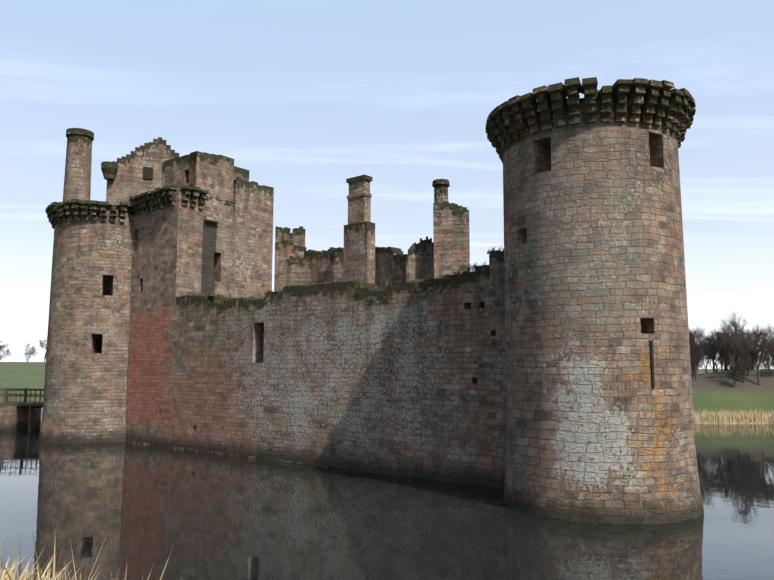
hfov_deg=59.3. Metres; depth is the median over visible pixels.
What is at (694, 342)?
bare tree
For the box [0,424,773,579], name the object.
moat water
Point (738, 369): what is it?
bare tree
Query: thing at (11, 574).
matted dry grass
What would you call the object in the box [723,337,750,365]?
bare tree
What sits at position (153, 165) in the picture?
castle gatehouse upper works
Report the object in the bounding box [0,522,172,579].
dry grass
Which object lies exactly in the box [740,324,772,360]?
bare tree
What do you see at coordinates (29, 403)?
footbridge
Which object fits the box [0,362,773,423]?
terrain ground
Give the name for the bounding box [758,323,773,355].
bare tree
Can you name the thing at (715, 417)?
reeds
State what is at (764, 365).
bare tree
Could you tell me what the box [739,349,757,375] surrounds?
bare tree
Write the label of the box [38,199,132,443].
castle gatehouse tower
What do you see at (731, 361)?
bare tree
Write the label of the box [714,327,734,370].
bare tree
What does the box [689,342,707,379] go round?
bare tree
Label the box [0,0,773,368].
sky
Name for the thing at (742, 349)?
bare tree
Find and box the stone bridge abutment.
[0,406,40,431]
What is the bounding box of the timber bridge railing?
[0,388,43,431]
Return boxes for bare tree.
[0,344,10,359]
[23,344,38,361]
[39,339,46,361]
[689,325,716,373]
[689,326,713,377]
[689,329,696,358]
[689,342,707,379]
[700,353,711,372]
[701,330,729,371]
[702,334,720,371]
[709,346,720,371]
[710,324,734,369]
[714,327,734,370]
[717,310,747,368]
[717,356,732,370]
[718,348,731,370]
[722,329,749,367]
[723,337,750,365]
[725,328,770,382]
[727,351,753,387]
[730,332,749,368]
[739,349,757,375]
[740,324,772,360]
[741,327,773,369]
[741,330,771,384]
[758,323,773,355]
[758,352,772,369]
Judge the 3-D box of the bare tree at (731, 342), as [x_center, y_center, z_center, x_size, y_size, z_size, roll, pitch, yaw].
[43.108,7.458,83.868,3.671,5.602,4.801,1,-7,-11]
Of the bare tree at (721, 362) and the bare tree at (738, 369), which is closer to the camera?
the bare tree at (738, 369)
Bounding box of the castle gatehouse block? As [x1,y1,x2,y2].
[126,177,273,446]
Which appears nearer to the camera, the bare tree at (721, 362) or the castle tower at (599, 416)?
the castle tower at (599, 416)
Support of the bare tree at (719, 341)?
on the terrain ground at (716, 391)
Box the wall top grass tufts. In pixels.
[182,245,503,301]
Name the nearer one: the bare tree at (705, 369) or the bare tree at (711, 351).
the bare tree at (711, 351)
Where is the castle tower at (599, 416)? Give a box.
[485,77,703,524]
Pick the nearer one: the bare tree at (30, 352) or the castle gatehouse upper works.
the castle gatehouse upper works
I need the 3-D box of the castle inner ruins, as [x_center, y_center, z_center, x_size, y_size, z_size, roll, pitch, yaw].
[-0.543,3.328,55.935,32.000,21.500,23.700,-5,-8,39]
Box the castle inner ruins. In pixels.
[274,175,469,290]
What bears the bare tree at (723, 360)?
on the terrain ground at (716, 391)
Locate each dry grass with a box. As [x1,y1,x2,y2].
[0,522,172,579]
[0,553,123,579]
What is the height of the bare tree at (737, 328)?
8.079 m
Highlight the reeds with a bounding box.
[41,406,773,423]
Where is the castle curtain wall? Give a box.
[126,250,506,488]
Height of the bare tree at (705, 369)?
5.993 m
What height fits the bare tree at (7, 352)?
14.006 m
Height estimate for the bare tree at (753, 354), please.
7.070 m
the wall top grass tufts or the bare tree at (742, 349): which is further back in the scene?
the bare tree at (742, 349)
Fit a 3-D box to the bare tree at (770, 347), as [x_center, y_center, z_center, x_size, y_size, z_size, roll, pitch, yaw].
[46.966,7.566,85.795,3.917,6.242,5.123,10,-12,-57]
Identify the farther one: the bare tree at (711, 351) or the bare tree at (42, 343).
the bare tree at (42, 343)
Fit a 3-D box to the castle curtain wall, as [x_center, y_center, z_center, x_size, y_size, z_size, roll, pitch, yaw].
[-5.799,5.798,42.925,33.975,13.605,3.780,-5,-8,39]
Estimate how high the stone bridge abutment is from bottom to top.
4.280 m
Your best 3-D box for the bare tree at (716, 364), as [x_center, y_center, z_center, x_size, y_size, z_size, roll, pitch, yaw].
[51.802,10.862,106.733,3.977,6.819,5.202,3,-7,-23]
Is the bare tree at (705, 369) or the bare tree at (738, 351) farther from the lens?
the bare tree at (705, 369)
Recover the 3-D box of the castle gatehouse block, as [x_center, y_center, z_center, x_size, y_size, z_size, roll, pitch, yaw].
[-17.441,2.609,56.996,13.070,23.172,10.000,-5,-8,39]
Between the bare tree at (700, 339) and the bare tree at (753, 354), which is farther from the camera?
the bare tree at (700, 339)
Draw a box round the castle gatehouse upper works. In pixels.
[63,128,248,206]

